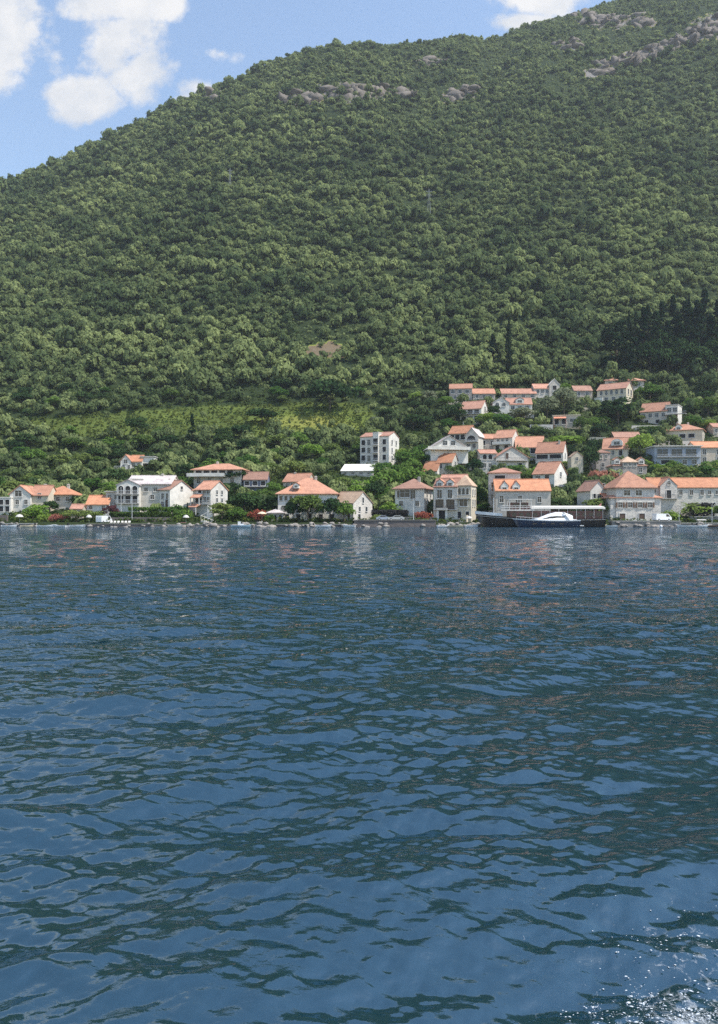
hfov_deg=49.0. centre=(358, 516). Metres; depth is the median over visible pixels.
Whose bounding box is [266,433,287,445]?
broadleaf tree
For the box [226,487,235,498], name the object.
broadleaf tree
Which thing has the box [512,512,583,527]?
motor yacht
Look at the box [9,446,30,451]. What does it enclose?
broadleaf tree
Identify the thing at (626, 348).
cedar tree
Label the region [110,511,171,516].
hedge
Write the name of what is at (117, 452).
broadleaf tree
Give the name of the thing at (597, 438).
retaining wall
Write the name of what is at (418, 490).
house
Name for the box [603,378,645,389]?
house
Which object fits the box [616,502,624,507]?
window
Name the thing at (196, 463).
broadleaf tree
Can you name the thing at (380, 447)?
house
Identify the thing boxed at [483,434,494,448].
house
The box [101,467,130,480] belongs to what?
broadleaf tree
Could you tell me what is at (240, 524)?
motor boat
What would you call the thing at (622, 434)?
house
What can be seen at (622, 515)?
door
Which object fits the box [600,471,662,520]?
house
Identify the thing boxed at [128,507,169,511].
hedge
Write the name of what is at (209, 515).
shore stair
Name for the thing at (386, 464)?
broadleaf tree
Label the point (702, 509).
broadleaf tree
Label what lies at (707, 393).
broadleaf tree
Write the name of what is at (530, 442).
house
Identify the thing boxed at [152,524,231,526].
quay
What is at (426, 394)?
broadleaf tree
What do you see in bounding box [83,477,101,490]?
broadleaf tree
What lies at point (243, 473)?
broadleaf tree
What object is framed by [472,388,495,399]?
house
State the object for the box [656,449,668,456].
window
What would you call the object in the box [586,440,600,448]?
broadleaf tree
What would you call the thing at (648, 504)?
window
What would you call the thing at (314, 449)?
broadleaf tree
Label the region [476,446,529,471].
house
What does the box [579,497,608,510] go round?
broadleaf tree
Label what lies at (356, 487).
broadleaf tree
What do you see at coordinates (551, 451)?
house
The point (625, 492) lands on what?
window
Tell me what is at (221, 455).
broadleaf tree
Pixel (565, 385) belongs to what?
broadleaf tree
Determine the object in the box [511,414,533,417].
terrace wall
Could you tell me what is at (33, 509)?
shrub
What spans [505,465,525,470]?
broadleaf tree
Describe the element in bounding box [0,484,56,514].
house
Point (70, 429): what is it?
broadleaf tree
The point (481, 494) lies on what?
broadleaf tree
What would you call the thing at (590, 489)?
house
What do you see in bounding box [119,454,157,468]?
house
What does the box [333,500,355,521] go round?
broadleaf tree
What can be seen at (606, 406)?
broadleaf tree
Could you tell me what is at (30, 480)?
broadleaf tree
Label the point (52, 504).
broadleaf tree
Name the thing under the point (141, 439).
broadleaf tree
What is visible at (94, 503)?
house
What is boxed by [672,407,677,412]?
window
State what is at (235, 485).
broadleaf tree
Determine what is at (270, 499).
broadleaf tree
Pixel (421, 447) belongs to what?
broadleaf tree
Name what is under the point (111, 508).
broadleaf tree
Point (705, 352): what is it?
broadleaf tree
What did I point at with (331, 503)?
broadleaf tree
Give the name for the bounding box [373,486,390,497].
broadleaf tree
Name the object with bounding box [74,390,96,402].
broadleaf tree
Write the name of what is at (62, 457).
broadleaf tree
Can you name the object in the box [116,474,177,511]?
house
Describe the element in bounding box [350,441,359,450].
broadleaf tree
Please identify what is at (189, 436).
conifer tree
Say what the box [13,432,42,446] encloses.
broadleaf tree
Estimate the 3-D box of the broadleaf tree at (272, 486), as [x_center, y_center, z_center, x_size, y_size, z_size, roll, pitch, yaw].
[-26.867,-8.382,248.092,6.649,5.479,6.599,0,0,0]
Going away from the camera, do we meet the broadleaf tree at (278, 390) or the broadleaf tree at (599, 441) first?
the broadleaf tree at (599, 441)
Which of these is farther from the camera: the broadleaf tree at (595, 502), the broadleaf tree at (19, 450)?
the broadleaf tree at (19, 450)
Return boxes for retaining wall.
[530,425,552,429]
[588,437,605,439]
[654,441,689,445]
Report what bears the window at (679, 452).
in the house at (688, 455)
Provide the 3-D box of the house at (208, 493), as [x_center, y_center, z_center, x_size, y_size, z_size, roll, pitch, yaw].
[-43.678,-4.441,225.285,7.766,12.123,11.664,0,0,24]
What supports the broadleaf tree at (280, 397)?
on the hill
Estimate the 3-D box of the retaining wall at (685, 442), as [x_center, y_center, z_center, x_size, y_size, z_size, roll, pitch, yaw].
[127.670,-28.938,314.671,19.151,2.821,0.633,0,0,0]
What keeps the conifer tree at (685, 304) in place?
on the hill
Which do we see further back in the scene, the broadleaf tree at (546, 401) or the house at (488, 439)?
the broadleaf tree at (546, 401)
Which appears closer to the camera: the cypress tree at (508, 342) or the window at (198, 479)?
the window at (198, 479)
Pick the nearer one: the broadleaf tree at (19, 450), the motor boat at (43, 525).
the motor boat at (43, 525)
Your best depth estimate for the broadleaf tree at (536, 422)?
330.30 m
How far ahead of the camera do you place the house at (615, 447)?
303.48 m
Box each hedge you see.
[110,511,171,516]
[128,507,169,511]
[371,509,408,517]
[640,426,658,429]
[687,502,715,515]
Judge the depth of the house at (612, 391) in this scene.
361.31 m
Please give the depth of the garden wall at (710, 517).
213.54 m
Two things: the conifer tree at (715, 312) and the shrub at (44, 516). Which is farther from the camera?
the conifer tree at (715, 312)
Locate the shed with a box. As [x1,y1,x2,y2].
[69,504,86,518]
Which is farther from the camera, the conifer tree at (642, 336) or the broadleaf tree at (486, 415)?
the conifer tree at (642, 336)
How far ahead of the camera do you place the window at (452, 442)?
286.13 m
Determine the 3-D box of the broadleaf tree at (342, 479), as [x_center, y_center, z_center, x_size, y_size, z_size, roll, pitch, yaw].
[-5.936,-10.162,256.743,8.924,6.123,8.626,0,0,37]
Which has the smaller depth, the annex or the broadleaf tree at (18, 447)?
the annex
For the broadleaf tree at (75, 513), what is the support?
on the hill
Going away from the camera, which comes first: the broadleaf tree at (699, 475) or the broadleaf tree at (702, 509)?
the broadleaf tree at (702, 509)
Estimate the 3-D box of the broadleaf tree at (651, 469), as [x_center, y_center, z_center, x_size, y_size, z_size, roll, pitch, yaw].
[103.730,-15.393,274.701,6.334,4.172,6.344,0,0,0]
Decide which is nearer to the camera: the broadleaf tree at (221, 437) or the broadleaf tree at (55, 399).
the broadleaf tree at (221, 437)
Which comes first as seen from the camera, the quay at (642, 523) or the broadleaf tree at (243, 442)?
the quay at (642, 523)
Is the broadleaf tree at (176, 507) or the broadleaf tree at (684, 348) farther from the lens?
the broadleaf tree at (684, 348)
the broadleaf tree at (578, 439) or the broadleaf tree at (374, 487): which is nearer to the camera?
the broadleaf tree at (374, 487)
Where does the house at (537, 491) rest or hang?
on the hill
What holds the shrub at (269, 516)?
on the hill
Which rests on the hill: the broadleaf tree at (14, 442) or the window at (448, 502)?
the broadleaf tree at (14, 442)
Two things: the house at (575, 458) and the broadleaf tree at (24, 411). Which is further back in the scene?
the broadleaf tree at (24, 411)
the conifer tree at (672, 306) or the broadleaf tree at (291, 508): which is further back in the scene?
the conifer tree at (672, 306)
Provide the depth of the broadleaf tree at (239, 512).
211.59 m
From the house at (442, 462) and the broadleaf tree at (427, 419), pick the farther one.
the broadleaf tree at (427, 419)
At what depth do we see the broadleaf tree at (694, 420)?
326.41 m
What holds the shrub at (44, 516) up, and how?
on the hill
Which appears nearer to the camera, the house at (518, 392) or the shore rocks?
the shore rocks
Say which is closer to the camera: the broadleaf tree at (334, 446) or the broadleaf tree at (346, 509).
the broadleaf tree at (346, 509)
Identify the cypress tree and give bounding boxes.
[504,318,513,370]
[626,310,632,340]
[685,293,691,316]
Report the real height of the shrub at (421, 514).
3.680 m
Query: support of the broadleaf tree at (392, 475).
on the hill
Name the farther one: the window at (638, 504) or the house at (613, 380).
the house at (613, 380)
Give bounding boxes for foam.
[560,895,716,1023]
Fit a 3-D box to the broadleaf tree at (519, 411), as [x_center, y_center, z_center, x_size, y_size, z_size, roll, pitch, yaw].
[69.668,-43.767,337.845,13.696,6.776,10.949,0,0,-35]
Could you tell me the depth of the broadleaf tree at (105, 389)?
369.78 m
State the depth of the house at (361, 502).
216.17 m
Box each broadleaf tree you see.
[0,469,11,473]
[0,476,6,484]
[0,480,24,489]
[2,439,25,446]
[9,392,32,402]
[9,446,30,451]
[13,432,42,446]
[14,447,28,453]
[17,387,34,392]
[19,448,48,459]
[20,408,34,414]
[20,473,42,481]
[24,477,48,484]
[26,469,50,476]
[43,500,59,510]
[44,396,60,406]
[48,454,72,464]
[57,382,75,390]
[58,425,79,433]
[59,509,87,521]
[61,437,86,450]
[62,474,80,480]
[69,496,79,502]
[73,452,94,463]
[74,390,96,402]
[78,510,105,517]
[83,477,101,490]
[88,447,109,456]
[92,456,107,460]
[96,392,109,398]
[96,481,117,491]
[98,387,110,390]
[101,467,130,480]
[101,505,119,514]
[102,437,118,445]
[108,448,126,457]
[109,444,126,457]
[124,417,151,435]
[128,434,155,450]
[135,452,159,465]
[150,427,165,434]
[157,449,171,454]
[159,435,179,445]
[161,388,180,398]
[165,504,189,512]
[173,463,194,477]
[178,476,193,484]
[187,460,200,466]
[199,458,223,466]
[208,502,236,520]
[213,427,234,435]
[214,433,233,447]
[219,451,228,458]
[224,470,246,477]
[225,482,243,491]
[225,492,268,515]
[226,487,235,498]
[226,507,247,517]
[232,424,254,433]
[234,454,259,463]
[235,439,256,448]
[243,488,276,496]
[245,408,280,423]
[261,462,279,471]
[262,494,277,509]
[263,482,283,490]
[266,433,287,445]
[268,386,289,396]
[271,447,286,454]
[272,378,292,387]
[272,454,283,462]
[276,395,287,401]
[280,461,306,472]
[282,502,303,514]
[288,431,309,446]
[288,495,329,521]
[298,443,324,458]
[304,378,358,412]
[315,457,330,463]
[315,497,341,521]
[319,479,332,486]
[323,443,342,450]
[330,476,354,485]
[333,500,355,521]
[347,484,372,495]
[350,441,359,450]
[352,437,359,444]
[354,386,366,395]
[360,481,384,498]
[367,468,407,483]
[373,462,400,470]
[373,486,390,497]
[376,408,396,419]
[393,448,429,461]
[397,457,422,469]
[399,466,426,481]
[404,414,424,429]
[408,392,425,400]
[408,401,420,407]
[412,444,427,453]
[414,390,437,399]
[419,415,434,427]
[437,396,454,403]
[441,418,459,426]
[443,464,466,471]
[445,404,467,418]
[463,458,484,469]
[475,412,493,419]
[476,418,485,422]
[476,483,488,503]
[476,503,492,511]
[484,413,515,425]
[486,405,500,412]
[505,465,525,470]
[507,407,536,416]
[510,417,525,423]
[520,471,532,478]
[523,426,555,435]
[530,420,541,424]
[532,395,559,417]
[550,435,585,443]
[551,497,572,510]
[552,387,581,414]
[560,382,571,389]
[560,505,579,510]
[566,468,578,478]
[567,444,575,453]
[572,416,592,427]
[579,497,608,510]
[581,444,600,465]
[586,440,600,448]
[587,469,618,476]
[589,422,611,435]
[590,417,599,424]
[590,439,602,449]
[595,396,634,423]
[625,433,655,456]
[633,415,645,419]
[634,382,665,398]
[645,428,663,434]
[647,467,655,475]
[649,464,665,468]
[651,347,683,373]
[651,467,678,475]
[663,460,682,466]
[666,464,703,476]
[670,338,700,374]
[680,398,697,403]
[681,415,704,426]
[681,506,716,515]
[685,345,717,374]
[689,397,717,416]
[693,473,710,476]
[695,391,714,398]
[696,419,715,426]
[698,460,717,466]
[698,465,715,474]
[700,338,717,371]
[711,505,717,513]
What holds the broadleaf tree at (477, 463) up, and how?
on the hill
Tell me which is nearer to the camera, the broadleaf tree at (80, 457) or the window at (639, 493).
the window at (639, 493)
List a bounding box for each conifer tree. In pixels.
[186,414,196,442]
[487,334,500,364]
[633,311,641,341]
[635,306,653,365]
[642,305,653,341]
[657,301,671,333]
[664,320,672,365]
[668,294,680,339]
[674,300,693,341]
[684,307,700,345]
[692,303,710,346]
[693,300,704,327]
[695,289,713,340]
[702,314,716,365]
[712,299,717,323]
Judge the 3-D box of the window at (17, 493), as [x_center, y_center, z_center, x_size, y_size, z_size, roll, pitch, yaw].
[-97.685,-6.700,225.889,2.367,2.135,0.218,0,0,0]
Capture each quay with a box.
[0,523,37,526]
[86,524,151,526]
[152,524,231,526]
[276,524,340,526]
[354,520,435,526]
[608,521,680,526]
[681,523,715,524]
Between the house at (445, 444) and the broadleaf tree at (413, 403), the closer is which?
the house at (445, 444)
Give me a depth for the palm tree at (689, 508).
213.78 m
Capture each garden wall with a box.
[0,515,7,520]
[111,517,172,521]
[689,516,717,520]
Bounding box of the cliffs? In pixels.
[203,7,717,105]
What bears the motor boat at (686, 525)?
on the water
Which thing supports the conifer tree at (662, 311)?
on the hill
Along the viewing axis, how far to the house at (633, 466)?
271.36 m
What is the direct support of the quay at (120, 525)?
on the hill
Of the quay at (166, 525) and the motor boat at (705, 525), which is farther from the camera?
the quay at (166, 525)
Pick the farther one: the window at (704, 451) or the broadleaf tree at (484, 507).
the window at (704, 451)
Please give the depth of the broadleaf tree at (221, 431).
319.18 m
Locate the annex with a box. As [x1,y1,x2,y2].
[104,491,116,509]
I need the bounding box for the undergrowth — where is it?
[0,374,717,521]
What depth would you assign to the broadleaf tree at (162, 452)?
301.35 m
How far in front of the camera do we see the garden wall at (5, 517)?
214.06 m
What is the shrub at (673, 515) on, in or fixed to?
on the hill
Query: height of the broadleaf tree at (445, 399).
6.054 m
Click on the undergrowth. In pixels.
(229, 519)
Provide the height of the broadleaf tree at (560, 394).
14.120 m
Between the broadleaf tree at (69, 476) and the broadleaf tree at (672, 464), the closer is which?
the broadleaf tree at (69, 476)
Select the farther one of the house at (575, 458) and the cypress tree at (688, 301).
the cypress tree at (688, 301)
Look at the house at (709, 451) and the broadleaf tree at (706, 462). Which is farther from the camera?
the house at (709, 451)
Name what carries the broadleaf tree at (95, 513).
on the hill
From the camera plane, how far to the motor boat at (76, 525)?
202.43 m
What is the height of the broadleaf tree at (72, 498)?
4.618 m
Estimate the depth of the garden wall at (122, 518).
213.11 m
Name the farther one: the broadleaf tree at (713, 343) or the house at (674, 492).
the broadleaf tree at (713, 343)
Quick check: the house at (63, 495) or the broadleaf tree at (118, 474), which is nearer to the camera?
the house at (63, 495)
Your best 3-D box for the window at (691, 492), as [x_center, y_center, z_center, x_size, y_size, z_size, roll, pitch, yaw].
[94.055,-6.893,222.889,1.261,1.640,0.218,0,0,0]
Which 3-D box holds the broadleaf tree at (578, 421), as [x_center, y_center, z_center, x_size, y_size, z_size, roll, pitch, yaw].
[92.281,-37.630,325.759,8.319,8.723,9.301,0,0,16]
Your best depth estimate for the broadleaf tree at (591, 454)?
281.11 m
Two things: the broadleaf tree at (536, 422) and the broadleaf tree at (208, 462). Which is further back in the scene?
the broadleaf tree at (536, 422)
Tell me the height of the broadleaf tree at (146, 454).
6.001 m
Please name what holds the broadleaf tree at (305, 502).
on the hill
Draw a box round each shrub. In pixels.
[10,512,28,519]
[22,504,49,519]
[36,514,50,520]
[48,514,69,520]
[171,509,193,519]
[247,509,265,521]
[262,514,274,519]
[351,479,369,484]
[371,514,381,519]
[378,501,401,514]
[414,511,433,518]
[661,510,682,519]
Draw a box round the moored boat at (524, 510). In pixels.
[475,497,607,526]
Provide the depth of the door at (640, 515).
212.17 m
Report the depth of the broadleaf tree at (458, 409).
336.85 m
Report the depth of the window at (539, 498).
213.62 m
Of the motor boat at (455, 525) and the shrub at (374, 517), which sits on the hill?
the shrub at (374, 517)
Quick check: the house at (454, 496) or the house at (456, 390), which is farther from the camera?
the house at (456, 390)
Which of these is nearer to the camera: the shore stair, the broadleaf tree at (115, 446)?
the shore stair
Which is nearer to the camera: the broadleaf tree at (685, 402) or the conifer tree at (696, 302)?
the broadleaf tree at (685, 402)
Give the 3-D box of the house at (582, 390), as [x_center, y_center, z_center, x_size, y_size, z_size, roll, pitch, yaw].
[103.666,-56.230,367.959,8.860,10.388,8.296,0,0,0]
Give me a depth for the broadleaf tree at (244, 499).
216.56 m
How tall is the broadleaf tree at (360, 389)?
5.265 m
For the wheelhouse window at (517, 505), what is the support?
in the moored boat at (524, 510)
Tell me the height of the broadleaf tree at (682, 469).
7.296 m
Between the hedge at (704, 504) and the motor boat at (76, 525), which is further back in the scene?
the hedge at (704, 504)
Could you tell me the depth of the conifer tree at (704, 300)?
409.75 m
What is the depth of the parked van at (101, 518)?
208.69 m
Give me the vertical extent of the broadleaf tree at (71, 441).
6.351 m
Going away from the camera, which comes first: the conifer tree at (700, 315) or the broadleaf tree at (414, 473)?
the broadleaf tree at (414, 473)
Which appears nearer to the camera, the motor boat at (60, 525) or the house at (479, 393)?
the motor boat at (60, 525)
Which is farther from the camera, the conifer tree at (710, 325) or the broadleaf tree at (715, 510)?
the conifer tree at (710, 325)
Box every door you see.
[619,513,625,519]
[638,513,644,519]
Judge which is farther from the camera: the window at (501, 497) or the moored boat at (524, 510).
the window at (501, 497)
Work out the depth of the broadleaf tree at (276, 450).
294.16 m
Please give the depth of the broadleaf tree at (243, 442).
306.95 m
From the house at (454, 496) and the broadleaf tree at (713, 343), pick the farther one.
the broadleaf tree at (713, 343)
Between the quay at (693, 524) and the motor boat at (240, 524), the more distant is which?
the quay at (693, 524)
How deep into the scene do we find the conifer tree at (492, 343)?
392.35 m
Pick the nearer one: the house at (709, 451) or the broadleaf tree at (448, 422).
the house at (709, 451)
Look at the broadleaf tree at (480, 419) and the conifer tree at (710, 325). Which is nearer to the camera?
the broadleaf tree at (480, 419)
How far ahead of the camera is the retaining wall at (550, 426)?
330.27 m
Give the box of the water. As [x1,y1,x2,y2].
[0,527,717,1023]
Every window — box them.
[14,490,21,496]
[150,494,154,499]
[196,477,200,483]
[399,489,409,497]
[410,490,415,499]
[436,500,442,507]
[437,489,441,498]
[442,440,447,445]
[446,500,453,508]
[447,489,452,498]
[450,440,455,445]
[459,499,467,506]
[499,495,503,502]
[513,504,526,506]
[537,496,541,502]
[544,516,564,518]
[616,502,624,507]
[623,490,630,495]
[626,502,634,507]
[635,490,642,496]
[636,502,644,507]
[646,502,654,507]
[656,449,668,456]
[671,449,682,456]
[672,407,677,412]
[685,449,696,456]
[689,490,693,495]
[692,459,696,464]
[702,449,706,454]
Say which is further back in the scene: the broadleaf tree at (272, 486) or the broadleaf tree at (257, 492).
the broadleaf tree at (272, 486)
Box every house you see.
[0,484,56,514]
[54,484,82,509]
[85,495,111,515]
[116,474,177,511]
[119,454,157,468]
[156,479,192,513]
[186,461,249,487]
[188,480,228,516]
[242,471,270,490]
[266,476,339,520]
[282,472,314,486]
[337,491,373,520]
[360,431,399,464]
[392,477,433,517]
[423,435,470,463]
[423,453,458,474]
[433,474,476,521]
[448,425,484,451]
[449,383,472,399]
[459,400,488,420]
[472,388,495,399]
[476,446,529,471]
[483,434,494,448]
[487,468,521,512]
[490,397,532,414]
[492,429,518,449]
[492,478,551,516]
[500,388,536,398]
[515,436,543,456]
[531,378,559,397]
[532,461,567,486]
[535,440,567,462]
[552,414,580,428]
[567,451,583,472]
[571,385,592,399]
[575,480,606,510]
[591,450,610,471]
[594,381,633,403]
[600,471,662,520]
[602,437,629,458]
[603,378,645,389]
[606,456,647,475]
[610,432,639,437]
[639,401,686,424]
[644,445,702,465]
[645,476,717,515]
[665,422,706,440]
[688,441,717,462]
[706,423,717,436]
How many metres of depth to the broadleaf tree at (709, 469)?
267.35 m
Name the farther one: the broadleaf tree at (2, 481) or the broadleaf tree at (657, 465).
the broadleaf tree at (657, 465)
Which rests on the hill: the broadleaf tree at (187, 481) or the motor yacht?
the broadleaf tree at (187, 481)
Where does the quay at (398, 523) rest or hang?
on the hill
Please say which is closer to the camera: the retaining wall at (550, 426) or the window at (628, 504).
the window at (628, 504)
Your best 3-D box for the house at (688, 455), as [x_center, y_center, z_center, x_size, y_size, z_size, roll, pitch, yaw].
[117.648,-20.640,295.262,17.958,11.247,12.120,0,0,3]
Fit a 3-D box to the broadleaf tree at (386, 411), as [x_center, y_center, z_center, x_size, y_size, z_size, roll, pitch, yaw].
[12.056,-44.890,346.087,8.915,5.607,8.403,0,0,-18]
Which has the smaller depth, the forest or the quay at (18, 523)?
the quay at (18, 523)
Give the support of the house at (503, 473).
on the hill
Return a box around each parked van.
[96,516,111,521]
[652,514,671,520]
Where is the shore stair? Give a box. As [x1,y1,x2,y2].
[200,505,215,521]
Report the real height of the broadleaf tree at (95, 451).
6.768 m
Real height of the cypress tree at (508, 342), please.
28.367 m
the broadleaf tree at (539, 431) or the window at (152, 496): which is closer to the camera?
the window at (152, 496)
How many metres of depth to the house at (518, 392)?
365.39 m
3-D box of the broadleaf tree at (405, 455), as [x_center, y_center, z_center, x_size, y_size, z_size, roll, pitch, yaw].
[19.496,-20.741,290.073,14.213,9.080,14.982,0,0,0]
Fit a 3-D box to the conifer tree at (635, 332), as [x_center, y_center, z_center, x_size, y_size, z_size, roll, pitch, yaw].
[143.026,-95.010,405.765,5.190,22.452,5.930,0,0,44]
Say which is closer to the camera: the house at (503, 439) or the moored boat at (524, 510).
the moored boat at (524, 510)
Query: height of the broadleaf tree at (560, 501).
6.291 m
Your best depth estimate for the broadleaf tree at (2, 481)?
256.07 m
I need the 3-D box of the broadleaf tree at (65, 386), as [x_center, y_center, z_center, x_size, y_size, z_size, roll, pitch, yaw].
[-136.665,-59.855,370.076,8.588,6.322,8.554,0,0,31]
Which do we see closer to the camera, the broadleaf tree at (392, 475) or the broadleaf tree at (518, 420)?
the broadleaf tree at (392, 475)
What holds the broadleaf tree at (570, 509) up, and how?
on the hill
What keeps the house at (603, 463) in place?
on the hill
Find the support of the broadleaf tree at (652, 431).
on the hill
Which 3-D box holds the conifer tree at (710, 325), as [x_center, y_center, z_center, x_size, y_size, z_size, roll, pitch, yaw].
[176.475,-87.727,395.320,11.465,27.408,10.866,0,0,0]
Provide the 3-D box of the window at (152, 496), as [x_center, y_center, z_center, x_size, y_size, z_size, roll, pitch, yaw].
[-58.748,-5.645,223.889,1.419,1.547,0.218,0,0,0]
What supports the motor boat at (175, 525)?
on the water
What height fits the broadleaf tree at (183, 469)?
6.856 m
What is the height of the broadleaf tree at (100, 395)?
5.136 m
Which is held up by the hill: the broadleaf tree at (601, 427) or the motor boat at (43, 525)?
the broadleaf tree at (601, 427)
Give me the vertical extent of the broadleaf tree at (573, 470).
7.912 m
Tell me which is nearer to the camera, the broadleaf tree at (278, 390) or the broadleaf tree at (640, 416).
the broadleaf tree at (640, 416)
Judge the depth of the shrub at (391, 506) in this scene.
219.31 m
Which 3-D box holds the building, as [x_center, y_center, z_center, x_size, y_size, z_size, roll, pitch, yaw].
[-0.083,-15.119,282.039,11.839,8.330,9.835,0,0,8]
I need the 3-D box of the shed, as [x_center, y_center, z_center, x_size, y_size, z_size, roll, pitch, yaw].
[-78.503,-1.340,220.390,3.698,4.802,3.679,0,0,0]
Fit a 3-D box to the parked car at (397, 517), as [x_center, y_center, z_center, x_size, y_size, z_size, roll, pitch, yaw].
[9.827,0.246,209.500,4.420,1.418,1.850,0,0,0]
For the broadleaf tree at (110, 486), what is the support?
on the hill
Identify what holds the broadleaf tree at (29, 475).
on the hill
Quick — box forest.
[0,0,717,512]
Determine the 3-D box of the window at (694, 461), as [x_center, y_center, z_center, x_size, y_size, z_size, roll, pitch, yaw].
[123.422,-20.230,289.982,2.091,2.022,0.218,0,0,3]
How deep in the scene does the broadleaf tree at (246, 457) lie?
282.65 m
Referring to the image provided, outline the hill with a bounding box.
[0,0,717,526]
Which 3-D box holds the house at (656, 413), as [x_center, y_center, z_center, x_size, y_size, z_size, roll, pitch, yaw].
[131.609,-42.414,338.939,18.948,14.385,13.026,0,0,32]
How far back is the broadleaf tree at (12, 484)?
248.39 m
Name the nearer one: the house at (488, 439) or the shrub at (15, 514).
the shrub at (15, 514)
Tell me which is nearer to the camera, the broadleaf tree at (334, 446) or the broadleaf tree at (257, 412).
the broadleaf tree at (334, 446)
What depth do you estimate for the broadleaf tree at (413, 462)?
277.90 m
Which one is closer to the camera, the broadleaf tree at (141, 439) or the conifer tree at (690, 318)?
the broadleaf tree at (141, 439)
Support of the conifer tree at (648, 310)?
on the hill
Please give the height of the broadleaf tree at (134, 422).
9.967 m
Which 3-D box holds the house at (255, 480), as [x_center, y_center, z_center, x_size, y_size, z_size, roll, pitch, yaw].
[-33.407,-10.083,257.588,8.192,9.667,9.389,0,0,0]
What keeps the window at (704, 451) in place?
in the house at (709, 451)
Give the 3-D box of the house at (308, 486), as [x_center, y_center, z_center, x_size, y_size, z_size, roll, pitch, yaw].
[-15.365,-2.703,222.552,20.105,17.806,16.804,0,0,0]
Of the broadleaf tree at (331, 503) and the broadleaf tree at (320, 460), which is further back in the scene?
the broadleaf tree at (320, 460)
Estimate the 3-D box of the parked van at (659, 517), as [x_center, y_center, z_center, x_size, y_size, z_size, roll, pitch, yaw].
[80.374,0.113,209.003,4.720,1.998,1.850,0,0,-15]
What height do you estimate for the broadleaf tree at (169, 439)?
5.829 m
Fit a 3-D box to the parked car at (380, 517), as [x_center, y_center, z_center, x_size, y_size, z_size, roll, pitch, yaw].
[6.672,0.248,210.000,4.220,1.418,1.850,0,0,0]
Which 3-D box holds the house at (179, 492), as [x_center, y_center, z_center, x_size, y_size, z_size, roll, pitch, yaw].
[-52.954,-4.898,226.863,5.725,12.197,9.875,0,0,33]
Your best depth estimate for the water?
7.97 m
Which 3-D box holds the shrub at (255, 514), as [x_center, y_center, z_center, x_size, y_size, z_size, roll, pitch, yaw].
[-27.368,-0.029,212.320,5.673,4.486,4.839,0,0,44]
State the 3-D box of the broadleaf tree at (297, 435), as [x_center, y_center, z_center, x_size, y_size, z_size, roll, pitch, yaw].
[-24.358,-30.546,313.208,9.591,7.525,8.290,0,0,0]
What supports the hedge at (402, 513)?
on the hill
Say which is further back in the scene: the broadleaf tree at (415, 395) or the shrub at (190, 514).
the broadleaf tree at (415, 395)
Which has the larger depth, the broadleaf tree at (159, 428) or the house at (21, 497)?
the broadleaf tree at (159, 428)
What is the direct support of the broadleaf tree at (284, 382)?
on the hill
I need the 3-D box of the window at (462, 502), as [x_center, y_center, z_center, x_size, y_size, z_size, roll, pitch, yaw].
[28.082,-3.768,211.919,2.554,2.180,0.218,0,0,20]
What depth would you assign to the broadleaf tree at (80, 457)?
291.08 m
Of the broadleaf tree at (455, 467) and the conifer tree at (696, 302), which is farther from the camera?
the conifer tree at (696, 302)
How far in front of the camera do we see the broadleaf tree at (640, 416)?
337.67 m
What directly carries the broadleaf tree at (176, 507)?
on the hill
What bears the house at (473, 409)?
on the hill
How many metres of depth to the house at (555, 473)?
261.82 m
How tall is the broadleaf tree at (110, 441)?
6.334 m
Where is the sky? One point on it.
(71, 71)
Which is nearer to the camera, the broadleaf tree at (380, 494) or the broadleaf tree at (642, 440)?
the broadleaf tree at (380, 494)
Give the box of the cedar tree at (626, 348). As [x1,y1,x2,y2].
[600,320,638,369]
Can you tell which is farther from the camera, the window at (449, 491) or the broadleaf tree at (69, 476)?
the broadleaf tree at (69, 476)
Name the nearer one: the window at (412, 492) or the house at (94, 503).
the window at (412, 492)
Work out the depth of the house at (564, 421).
332.36 m
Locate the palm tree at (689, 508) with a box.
[680,502,699,515]
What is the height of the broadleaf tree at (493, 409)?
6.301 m
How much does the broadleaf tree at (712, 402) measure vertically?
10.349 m
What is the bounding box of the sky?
[0,0,610,177]
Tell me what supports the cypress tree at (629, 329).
on the hill
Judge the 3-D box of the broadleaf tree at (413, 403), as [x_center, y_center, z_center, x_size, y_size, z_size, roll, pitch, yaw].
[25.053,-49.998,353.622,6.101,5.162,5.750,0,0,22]
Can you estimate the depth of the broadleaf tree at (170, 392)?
360.72 m
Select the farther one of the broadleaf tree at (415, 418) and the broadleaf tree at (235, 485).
the broadleaf tree at (415, 418)
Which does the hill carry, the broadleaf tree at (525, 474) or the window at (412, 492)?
the broadleaf tree at (525, 474)
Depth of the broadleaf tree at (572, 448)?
304.55 m
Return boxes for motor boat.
[0,523,17,526]
[34,523,53,526]
[53,523,68,526]
[69,524,84,526]
[168,524,182,526]
[228,521,251,526]
[313,523,331,526]
[446,523,463,526]
[676,523,697,526]
[691,519,708,526]
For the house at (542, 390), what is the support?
on the hill
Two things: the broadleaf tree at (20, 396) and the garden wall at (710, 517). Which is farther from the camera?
the broadleaf tree at (20, 396)
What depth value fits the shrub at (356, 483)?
251.10 m
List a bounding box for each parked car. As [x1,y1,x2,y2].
[376,515,389,519]
[388,515,403,519]
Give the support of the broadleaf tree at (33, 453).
on the hill
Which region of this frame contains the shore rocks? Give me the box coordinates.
[0,521,717,526]

